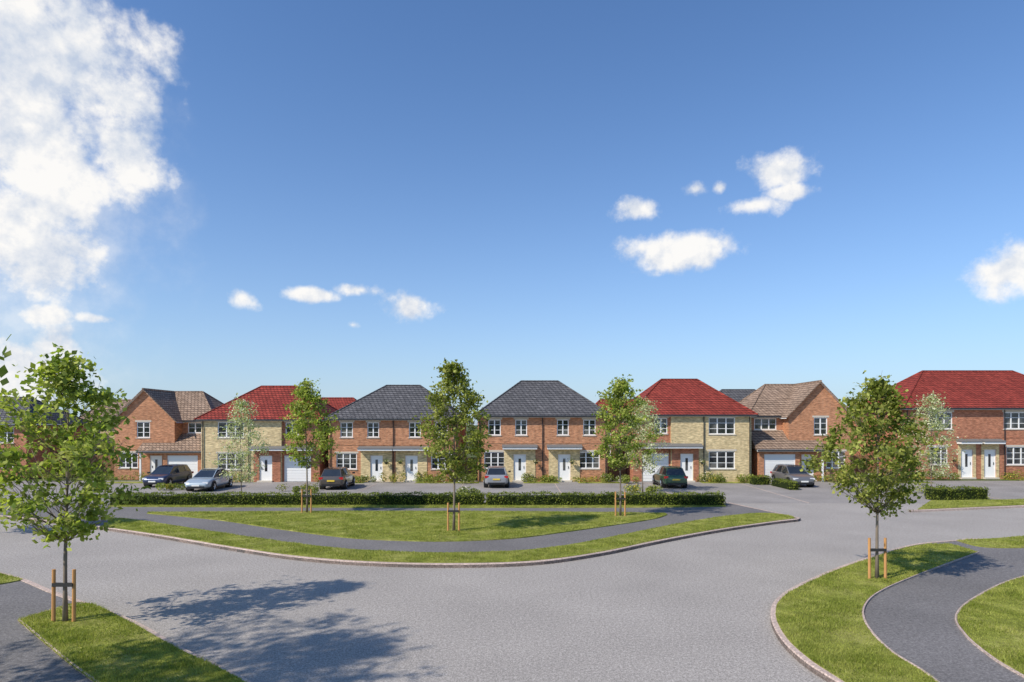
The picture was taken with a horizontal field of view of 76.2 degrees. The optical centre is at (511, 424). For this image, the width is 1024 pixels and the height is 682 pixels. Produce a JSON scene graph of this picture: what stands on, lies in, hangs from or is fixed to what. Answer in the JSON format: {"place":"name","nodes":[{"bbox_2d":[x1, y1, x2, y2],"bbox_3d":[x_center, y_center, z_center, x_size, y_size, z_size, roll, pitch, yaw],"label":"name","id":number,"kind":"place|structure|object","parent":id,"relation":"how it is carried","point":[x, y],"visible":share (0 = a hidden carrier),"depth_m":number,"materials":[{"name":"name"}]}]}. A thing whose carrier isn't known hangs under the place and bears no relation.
{"place":"outdoors","nodes":[
{"label":"outdoors","id":0,"kind":"place"},
{"bbox_2d":[0,426,86,478],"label":"walls","id":1,"kind":"structure","parent":0,"point":[38,457],"depth_m":55.53,"materials":[{"name":"red brick"}]},
{"bbox_2d":[0,426,14,466],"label":"windows","id":2,"kind":"structure","parent":1,"relation":"attached to","point":[7,433],"depth_m":54.70,"materials":[{"name":"white plastic"}]},
{"bbox_2d":[0,424,92,425],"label":"gutters","id":3,"kind":"object","parent":1,"relation":"on","point":[42,424],"visible":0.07,"depth_m":56.64,"materials":[{"name":"black plastic"}]},
{"bbox_2d":[0,397,86,423],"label":"roof","id":4,"kind":"structure","parent":3,"relation":"on","point":[3,416],"depth_m":57.91,"materials":[{"name":"grey tile"}]},
{"bbox_2d":[0,581,91,681],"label":"pavement","id":5,"kind":"structure","parent":0,"point":[26,655],"depth_m":13.22,"materials":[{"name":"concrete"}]},
{"bbox_2d":[0,575,21,584],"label":"grass","id":6,"kind":"structure","parent":5,"relation":"on","point":[11,580],"depth_m":18.67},
{"bbox_2d":[0,334,33,385],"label":"broadleaf tree","id":7,"kind":"object","parent":5,"relation":"on","point":[3,370],"visible":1,"depth_m":9.94,"materials":[{"name":"green plant"}]},
{"bbox_2d":[19,619,98,681],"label":"path edging","id":8,"kind":"object","parent":5,"relation":"on","point":[59,652],"visible":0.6,"depth_m":12.72,"materials":[{"name":"concrete"}]},
{"bbox_2d":[0,342,157,621],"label":"young tree","id":9,"kind":"object","parent":5,"relation":"on","point":[68,367],"visible":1,"depth_m":14.58,"materials":[{"name":"green plant"}]},
{"bbox_2d":[18,602,243,681],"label":"grass","id":10,"kind":"structure","parent":5,"relation":"on","point":[79,620],"depth_m":12.95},
{"bbox_2d":[94,428,113,470],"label":"walls","id":11,"kind":"structure","parent":0,"point":[108,436],"depth_m":63.50,"materials":[{"name":"brick"}]},
{"bbox_2d":[194,385,336,419],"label":"roof","id":12,"kind":"structure","parent":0,"point":[270,400],"depth_m":54.11,"materials":[{"name":"red tile"}]},
{"bbox_2d":[0,502,800,567],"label":"pavement","id":13,"kind":"structure","parent":0,"point":[674,515],"depth_m":28.19,"materials":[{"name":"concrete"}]},
{"bbox_2d":[108,490,485,504],"bbox_3d":[-11.976,4.215,36.610,21.010,0.996,1.311,0,0,0],"label":"hedge","id":14,"kind":"object","parent":13,"relation":"on","point":[335,498],"visible":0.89,"depth_m":36.19,"materials":[{"name":"green plant"}]},
{"bbox_2d":[279,378,341,512],"bbox_3d":[-10.171,1.067,33.148,3.235,6.906,3.202,0,0,0],"label":"young tree","id":15,"kind":"object","parent":13,"relation":"on","point":[305,406],"visible":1,"depth_m":32.84,"materials":[{"name":"green plant"}]},
{"bbox_2d":[485,490,725,504],"bbox_3d":[5.176,4.211,36.506,13.408,1.006,1.337,0,0,0],"label":"hedge","id":16,"kind":"object","parent":13,"relation":"on","point":[608,498],"visible":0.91,"depth_m":36.09,"materials":[{"name":"green plant"}]},
{"bbox_2d":[147,511,666,541],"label":"grass","id":17,"kind":"structure","parent":0,"point":[419,517],"depth_m":29.68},
{"bbox_2d":[108,504,725,507],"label":"grass","id":18,"kind":"structure","parent":0,"point":[468,506],"depth_m":35.46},
{"bbox_2d":[0,503,1023,681],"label":"road","id":19,"kind":"structure","parent":0,"point":[696,609],"depth_m":16.95,"materials":[{"name":"asphalt"}]},
{"bbox_2d":[0,572,250,681],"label":"kerb","id":20,"kind":"structure","parent":19,"relation":"on","point":[48,590],"depth_m":14.38,"materials":[{"name":"concrete"}]},
{"bbox_2d":[0,515,797,567],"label":"kerb","id":21,"kind":"structure","parent":19,"relation":"on","point":[459,565],"depth_m":22.46,"materials":[{"name":"concrete"}]},
{"bbox_2d":[771,538,981,681],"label":"kerb","id":22,"kind":"structure","parent":19,"relation":"on","point":[792,648],"depth_m":13.80,"materials":[{"name":"concrete"}]},
{"bbox_2d":[909,505,1023,511],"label":"kerb","id":23,"kind":"structure","parent":19,"relation":"on","point":[971,508],"depth_m":35.08,"materials":[{"name":"concrete"}]},
{"bbox_2d":[918,499,1023,509],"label":"grass","id":24,"kind":"structure","parent":23,"relation":"on","point":[973,504],"depth_m":36.34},
{"bbox_2d":[0,498,1023,681],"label":"grass","id":25,"kind":"structure","parent":0,"point":[502,527],"depth_m":21.52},
{"bbox_2d":[411,358,492,530],"bbox_3d":[-2.525,0.860,27.550,3.470,7.320,3.854,0,0,0],"label":"young tree","id":26,"kind":"object","parent":25,"relation":"on","point":[452,371],"visible":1,"depth_m":27.11,"materials":[{"name":"green plant"}]},
{"bbox_2d":[587,374,667,515],"bbox_3d":[5.760,1.029,31.607,3.629,6.982,3.574,0,0,40],"label":"young tree","id":27,"kind":"object","parent":25,"relation":"on","point":[620,389],"visible":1,"depth_m":31.69,"materials":[{"name":"green plant"}]},
{"bbox_2d":[0,481,1023,502],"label":"driveway","id":28,"kind":"structure","parent":0,"point":[820,492],"depth_m":46.05,"materials":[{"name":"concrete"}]},
{"bbox_2d":[38,472,64,480],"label":"shrub","id":29,"kind":"object","parent":28,"relation":"on","point":[50,477],"visible":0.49,"depth_m":52.51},
{"bbox_2d":[104,471,150,480],"bbox_3d":[-30.538,4.202,52.682,4.938,0.799,2.300,0,0,0],"label":"shrub","id":30,"kind":"object","parent":28,"relation":"on","point":[109,478],"visible":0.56,"depth_m":52.68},
{"bbox_2d":[142,464,193,486],"bbox_3d":[-26.000,3.853,49.403,2.140,1.565,4.306,0,0,2],"label":"parked car","id":31,"kind":"object","parent":28,"relation":"on","point":[172,473],"visible":0.97,"depth_m":48.66,"materials":[{"name":"paint"}]},
{"bbox_2d":[155,482,184,489],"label":"shrub","id":32,"kind":"object","parent":28,"relation":"on","point":[161,485],"visible":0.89,"depth_m":45.59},
{"bbox_2d":[184,468,232,490],"bbox_3d":[-21.500,3.888,46.503,2.140,1.495,4.671,0,0,-2],"label":"parked car","id":33,"kind":"object","parent":28,"relation":"on","point":[210,479],"visible":0.96,"depth_m":45.46,"materials":[{"name":"paint"}]},
{"bbox_2d":[206,393,270,490],"bbox_3d":[-16.109,1.375,38.411,3.665,6.450,3.392,0,0,0],"label":"young tree","id":34,"kind":"object","parent":28,"relation":"on","point":[240,405],"visible":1,"depth_m":38.41,"materials":[{"name":"green plant"}]},
{"bbox_2d":[201,421,327,481],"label":"walls","id":35,"kind":"structure","parent":28,"relation":"on","point":[274,431],"depth_m":52.12,"materials":[{"name":"beige brick"}]},
{"bbox_2d":[193,419,324,478],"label":"gutters and canopies","id":36,"kind":"object","parent":35,"relation":"attached to","point":[275,448],"visible":0.49,"depth_m":51.79,"materials":[{"name":"white plastic"}]},
{"bbox_2d":[216,421,310,481],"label":"windows and doors","id":37,"kind":"structure","parent":35,"relation":"attached to","point":[293,473],"depth_m":52.22,"materials":[{"name":"white plastic"}]},
{"bbox_2d":[276,483,318,491],"bbox_3d":[-14.609,4.307,44.534,2.976,0.630,1.358,0,0,0],"label":"shrub","id":38,"kind":"object","parent":28,"relation":"on","point":[301,486],"visible":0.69,"depth_m":44.50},
{"bbox_2d":[291,486,318,492],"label":"shrub","id":39,"kind":"object","parent":28,"relation":"on","point":[299,489],"visible":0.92,"depth_m":43.38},
{"bbox_2d":[319,467,354,488],"bbox_3d":[-12.700,3.853,47.597,2.140,1.565,4.306,0,0,-2],"label":"parked car","id":40,"kind":"object","parent":28,"relation":"on","point":[333,476],"visible":1,"depth_m":45.83,"materials":[{"name":"paint"}]},
{"bbox_2d":[359,475,376,481],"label":"shrub","id":41,"kind":"object","parent":28,"relation":"on","point":[372,480],"visible":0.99,"depth_m":51.57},
{"bbox_2d":[378,470,406,482],"bbox_3d":[-9.413,4.120,51.232,2.222,0.953,1.429,0,0,0],"label":"shrub","id":42,"kind":"object","parent":28,"relation":"on","point":[390,477],"visible":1,"depth_m":51.30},
{"bbox_2d":[328,420,465,481],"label":"walls","id":43,"kind":"structure","parent":28,"relation":"on","point":[401,432],"depth_m":52.30,"materials":[{"name":"orange brick"}]},
{"bbox_2d":[322,419,456,481],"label":"gutters and canopies","id":44,"kind":"object","parent":43,"relation":"attached to","point":[393,448],"visible":0.59,"depth_m":51.89,"materials":[{"name":"black plastic"}]},
{"bbox_2d":[323,385,459,418],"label":"roof","id":45,"kind":"structure","parent":43,"relation":"on","point":[396,402],"depth_m":53.92,"materials":[{"name":"grey tile"}]},
{"bbox_2d":[336,421,451,481],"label":"windows and doors","id":46,"kind":"structure","parent":43,"relation":"attached to","point":[348,460],"depth_m":52.36,"materials":[{"name":"white plastic"}]},
{"bbox_2d":[415,482,478,482],"bbox_3d":[-5.100,4.595,51.550,5.000,0.030,1.400,0,0,0],"label":"flower bed","id":47,"kind":"object","parent":28,"relation":"on","point":[445,482],"visible":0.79,"depth_m":51.36,"materials":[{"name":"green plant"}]},
{"bbox_2d":[414,471,432,481],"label":"shrub","id":48,"kind":"object","parent":47,"relation":"on","point":[424,477],"visible":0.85,"depth_m":51.91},
{"bbox_2d":[413,474,447,482],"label":"shrub","id":49,"kind":"object","parent":47,"relation":"on","point":[420,480],"visible":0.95,"depth_m":51.28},
{"bbox_2d":[437,474,472,483],"bbox_3d":[-4.528,4.157,50.781,3.141,0.900,1.428,0,0,22],"label":"shrub","id":50,"kind":"object","parent":47,"relation":"on","point":[463,479],"visible":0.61,"depth_m":50.80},
{"bbox_2d":[456,486,473,494],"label":"shrub","id":51,"kind":"object","parent":28,"relation":"on","point":[461,488],"visible":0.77,"depth_m":41.99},
{"bbox_2d":[483,465,510,487],"bbox_3d":[-1.150,3.853,48.898,2.140,1.565,4.306,0,0,-1],"label":"parked car","id":52,"kind":"object","parent":28,"relation":"on","point":[496,474],"visible":1,"depth_m":46.96,"materials":[{"name":"paint"}]},
{"bbox_2d":[523,482,558,482],"bbox_3d":[2.300,4.595,51.550,2.800,0.030,1.400,0,0,0],"label":"flower bed","id":53,"kind":"object","parent":28,"relation":"on","point":[541,482],"visible":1,"depth_m":51.36,"materials":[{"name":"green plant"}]},
{"bbox_2d":[526,475,561,482],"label":"shrub","id":54,"kind":"object","parent":53,"relation":"on","point":[549,479],"visible":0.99,"depth_m":51.41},
{"bbox_2d":[478,418,607,481],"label":"walls","id":55,"kind":"structure","parent":28,"relation":"on","point":[550,456],"depth_m":52.30,"materials":[{"name":"orange brick"}]},
{"bbox_2d":[473,380,609,415],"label":"roof","id":56,"kind":"structure","parent":55,"relation":"on","point":[539,398],"depth_m":53.84,"materials":[{"name":"grey tile"}]},
{"bbox_2d":[484,418,600,481],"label":"windows and doors","id":57,"kind":"structure","parent":55,"relation":"attached to","point":[496,457],"depth_m":52.36,"materials":[{"name":"white plastic"}]},
{"bbox_2d":[476,416,612,481],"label":"gutters and canopies","id":58,"kind":"object","parent":55,"relation":"attached to","point":[535,446],"visible":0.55,"depth_m":52.00,"materials":[{"name":"black plastic"}]},
{"bbox_2d":[578,482,625,482],"bbox_3d":[7.100,4.595,51.550,3.800,0.030,1.400,0,0,0],"label":"flower bed","id":59,"kind":"object","parent":28,"relation":"on","point":[603,482],"visible":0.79,"depth_m":51.36,"materials":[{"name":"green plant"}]},
{"bbox_2d":[572,475,609,482],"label":"shrub","id":60,"kind":"object","parent":59,"relation":"on","point":[580,479],"visible":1,"depth_m":51.61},
{"bbox_2d":[599,474,631,482],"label":"shrub","id":61,"kind":"object","parent":59,"relation":"on","point":[618,477],"visible":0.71,"depth_m":51.08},
{"bbox_2d":[623,475,638,482],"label":"shrub","id":62,"kind":"object","parent":28,"relation":"on","point":[627,477],"visible":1,"depth_m":50.41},
{"bbox_2d":[623,484,641,492],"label":"shrub","id":63,"kind":"object","parent":28,"relation":"on","point":[634,488],"visible":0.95,"depth_m":43.16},
{"bbox_2d":[614,394,675,492],"bbox_3d":[8.860,1.270,43.768,3.511,6.662,3.801,0,0,40],"label":"young tree","id":64,"kind":"object","parent":28,"relation":"on","point":[647,427],"visible":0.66,"depth_m":43.69,"materials":[{"name":"green plant"}]},
{"bbox_2d":[645,485,662,492],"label":"shrub","id":65,"kind":"object","parent":28,"relation":"on","point":[652,489],"visible":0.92,"depth_m":43.26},
{"bbox_2d":[652,466,687,487],"bbox_3d":[11.700,3.853,48.597,2.140,1.565,4.306,0,0,0],"label":"parked car","id":66,"kind":"object","parent":28,"relation":"on","point":[663,476],"visible":0.99,"depth_m":46.82,"materials":[{"name":"paint"}]},
{"bbox_2d":[615,416,750,481],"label":"walls","id":67,"kind":"structure","parent":28,"relation":"on","point":[685,429],"depth_m":52.12,"materials":[{"name":"beige brick"}]},
{"bbox_2d":[612,379,757,415],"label":"roof","id":68,"kind":"structure","parent":67,"relation":"on","point":[686,397],"depth_m":54.01,"materials":[{"name":"red tile"}]},
{"bbox_2d":[613,415,758,480],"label":"gutters and canopies","id":69,"kind":"object","parent":67,"relation":"on","point":[685,445],"visible":0.58,"depth_m":51.79,"materials":[{"name":"white plastic"}]},
{"bbox_2d":[643,416,736,481],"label":"windows and doors","id":70,"kind":"structure","parent":67,"relation":"attached to","point":[721,459],"depth_m":52.22,"materials":[{"name":"white plastic"}]},
{"bbox_2d":[701,482,749,482],"bbox_3d":[17.100,4.595,51.550,4.400,0.030,1.400,0,0,0],"label":"flower bed","id":71,"kind":"object","parent":28,"relation":"on","point":[724,482],"visible":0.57,"depth_m":51.36,"materials":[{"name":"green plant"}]},
{"bbox_2d":[700,471,722,481],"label":"shrub","id":72,"kind":"object","parent":71,"relation":"on","point":[704,474],"visible":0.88,"depth_m":51.73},
{"bbox_2d":[706,474,748,481],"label":"shrub","id":73,"kind":"object","parent":71,"relation":"on","point":[727,477],"visible":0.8,"depth_m":51.42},
{"bbox_2d":[737,474,752,482],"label":"shrub","id":74,"kind":"object","parent":71,"relation":"on","point":[747,479],"visible":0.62,"depth_m":51.14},
{"bbox_2d":[749,474,771,484],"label":"hedge","id":75,"kind":"object","parent":28,"relation":"on","point":[758,480],"visible":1,"depth_m":49.59,"materials":[{"name":"green plant"}]},
{"bbox_2d":[770,478,799,489],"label":"hedge","id":76,"kind":"object","parent":28,"relation":"on","point":[787,484],"visible":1,"depth_m":46.61,"materials":[{"name":"green plant"}]},
{"bbox_2d":[770,464,814,486],"bbox_3d":[21.200,3.853,49.403,2.140,1.565,4.306,0,0,0],"label":"parked car","id":77,"kind":"object","parent":28,"relation":"on","point":[792,472],"visible":0.76,"depth_m":48.55,"materials":[{"name":"paint"}]},
{"bbox_2d":[894,480,949,492],"bbox_3d":[27.210,4.162,43.501,3.473,0.901,1.633,0,0,22],"label":"shrub","id":78,"kind":"object","parent":28,"relation":"on","point":[923,485],"visible":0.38,"depth_m":43.33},
{"bbox_2d":[896,391,967,486],"bbox_3d":[27.294,1.207,42.340,3.531,6.787,4.114,0,0,-44],"label":"young tree","id":79,"kind":"object","parent":28,"relation":"on","point":[932,408],"visible":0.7,"depth_m":42.34,"materials":[{"name":"green plant"}]},
{"bbox_2d":[922,485,989,499],"bbox_3d":[27.092,4.199,39.852,3.657,0.974,1.178,0,0,0],"label":"hedge","id":80,"kind":"object","parent":28,"relation":"on","point":[955,493],"visible":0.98,"depth_m":39.49,"materials":[{"name":"green plant"}]},
{"bbox_2d":[0,0,1023,424],"label":"sky","id":81,"kind":"structure","parent":0,"point":[222,199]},
{"bbox_2d":[14,425,1010,480],"bbox_3d":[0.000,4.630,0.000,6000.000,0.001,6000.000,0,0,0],"label":"ground","id":82,"kind":"structure","parent":0,"point":[112,479],"depth_m":54.74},
{"bbox_2d":[66,454,112,474],"bbox_3d":[-36.758,3.650,59.055,7.485,1.900,0.110,0,0,0],"label":"timber fence","id":83,"kind":"object","parent":82,"relation":"on","point":[97,458],"visible":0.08,"depth_m":59.00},
{"bbox_2d":[114,391,200,479],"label":"walls","id":84,"kind":"structure","parent":82,"relation":"on","point":[165,427],"depth_m":54.20,"materials":[{"name":"orange brick"}]},
{"bbox_2d":[115,390,200,452],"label":"gutters and canopies","id":85,"kind":"object","parent":84,"relation":"on","point":[131,401],"visible":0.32,"depth_m":53.91,"materials":[{"name":"black plastic"}]},
{"bbox_2d":[118,420,200,480],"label":"windows and doors","id":86,"kind":"structure","parent":84,"relation":"attached to","point":[143,431],"depth_m":54.25,"materials":[{"name":"white plastic"}]},
{"bbox_2d":[124,388,223,450],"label":"roof","id":87,"kind":"structure","parent":84,"relation":"on","point":[179,406],"depth_m":55.71,"materials":[{"name":"brown tile"}]},
{"bbox_2d":[462,457,477,477],"bbox_3d":[-3.458,3.650,55.055,1.485,1.900,0.110,0,0,0],"label":"timber fence","id":88,"kind":"object","parent":82,"relation":"on","point":[468,469],"visible":0.19,"depth_m":55.00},
{"bbox_2d":[751,383,849,480],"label":"walls","id":89,"kind":"structure","parent":82,"relation":"on","point":[797,423],"depth_m":53.00,"materials":[{"name":"orange brick"}]},
{"bbox_2d":[739,380,840,448],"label":"roof","id":90,"kind":"structure","parent":89,"relation":"on","point":[783,400],"depth_m":54.32,"materials":[{"name":"brown tile"}]},
{"bbox_2d":[754,416,846,481],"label":"windows and doors","id":91,"kind":"structure","parent":89,"relation":"attached to","point":[771,461],"depth_m":53.05,"materials":[{"name":"white plastic"}]},
{"bbox_2d":[751,382,851,451],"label":"gutters and canopies","id":92,"kind":"object","parent":89,"relation":"on","point":[827,389],"visible":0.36,"depth_m":52.71,"materials":[{"name":"black plastic"}]},
{"bbox_2d":[850,455,876,474],"bbox_3d":[30.367,3.650,59.055,5.535,1.900,0.110,0,0,0],"label":"timber fence","id":93,"kind":"object","parent":82,"relation":"on","point":[856,469],"visible":0.13,"depth_m":59.00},
{"bbox_2d":[850,410,1023,478],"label":"walls","id":94,"kind":"structure","parent":82,"relation":"on","point":[979,424],"depth_m":55.00,"materials":[{"name":"red brick"}]},
{"bbox_2d":[864,370,1023,408],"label":"roof","id":95,"kind":"structure","parent":94,"relation":"on","point":[982,388],"depth_m":57.24,"materials":[{"name":"red tile"}]},
{"bbox_2d":[900,408,1023,478],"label":"gutters and canopies","id":96,"kind":"object","parent":94,"relation":"attached to","point":[982,441],"visible":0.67,"depth_m":54.59,"materials":[{"name":"white plastic"}]},
{"bbox_2d":[927,410,1023,478],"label":"windows and doors","id":97,"kind":"structure","parent":94,"relation":"attached to","point":[1014,419],"depth_m":55.06,"materials":[{"name":"white plastic"}]},
{"bbox_2d":[937,472,959,479],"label":"shrub","id":98,"kind":"object","parent":82,"relation":"on","point":[955,475],"visible":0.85,"depth_m":53.83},
{"bbox_2d":[1002,479,1023,480],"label":"flower bed","id":99,"kind":"object","parent":82,"relation":"on","point":[1014,480],"visible":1,"depth_m":54.15,"materials":[{"name":"green plant"}]},
{"bbox_2d":[1000,470,1023,479],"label":"shrub","id":100,"kind":"object","parent":99,"relation":"on","point":[1009,474],"visible":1,"depth_m":53.92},
{"bbox_2d":[608,457,625,476],"bbox_3d":[8.693,3.650,55.055,1.785,1.900,0.110,0,0,0],"label":"timber fence","id":101,"kind":"object","parent":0,"point":[616,472],"visible":0.16,"depth_m":55.00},
{"bbox_2d":[772,541,1023,681],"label":"pavement","id":102,"kind":"structure","parent":0,"point":[912,620],"depth_m":15.37,"materials":[{"name":"asphalt"}]},
{"bbox_2d":[799,370,949,578],"bbox_3d":[10.506,1.480,19.108,3.524,6.081,4.346,0,0,0],"label":"young tree","id":103,"kind":"object","parent":102,"relation":"on","point":[889,404],"visible":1,"depth_m":18.62,"materials":[{"name":"green plant"}]},
{"bbox_2d":[776,544,976,681],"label":"grass","id":104,"kind":"structure","parent":102,"relation":"on","point":[899,661],"depth_m":15.41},
{"bbox_2d":[862,552,978,681],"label":"path edging","id":105,"kind":"object","parent":102,"relation":"on","point":[868,600],"visible":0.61,"depth_m":17.00,"materials":[{"name":"concrete"}]},
{"bbox_2d":[955,575,1023,677],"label":"path edging","id":106,"kind":"object","parent":102,"relation":"on","point":[984,651],"visible":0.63,"depth_m":13.48,"materials":[{"name":"concrete"}]},
{"bbox_2d":[957,536,1023,547],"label":"grass","id":107,"kind":"structure","parent":102,"relation":"on","point":[980,543],"depth_m":24.45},
{"bbox_2d":[957,577,1023,674],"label":"grass","id":108,"kind":"structure","parent":0,"point":[992,635],"depth_m":14.64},
{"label":"gutters","id":109,"kind":"object","parent":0,"visible":0},
{"bbox_2d":[80,399,131,422],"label":"roof","id":110,"kind":"structure","parent":109,"relation":"on","point":[119,404],"depth_m":65.52,"materials":[{"name":"brown tile"}]},
{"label":"gutters","id":111,"kind":"object","parent":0,"visible":0},
{"bbox_2d":[321,397,355,409],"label":"roof","id":112,"kind":"structure","parent":111,"relation":"on","point":[337,403],"depth_m":71.34,"materials":[{"name":"red tile"}]},
{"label":"gutters","id":113,"kind":"object","parent":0,"visible":0},
{"bbox_2d":[595,399,631,422],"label":"roof","id":114,"kind":"structure","parent":113,"relation":"on","point":[600,402],"depth_m":73.41,"materials":[{"name":"red tile"}]},
{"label":"gutters","id":115,"kind":"object","parent":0,"visible":0},
{"bbox_2d":[720,389,754,401],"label":"roof","id":116,"kind":"structure","parent":115,"relation":"on","point":[737,395],"depth_m":69.48,"materials":[{"name":"grey tile"}]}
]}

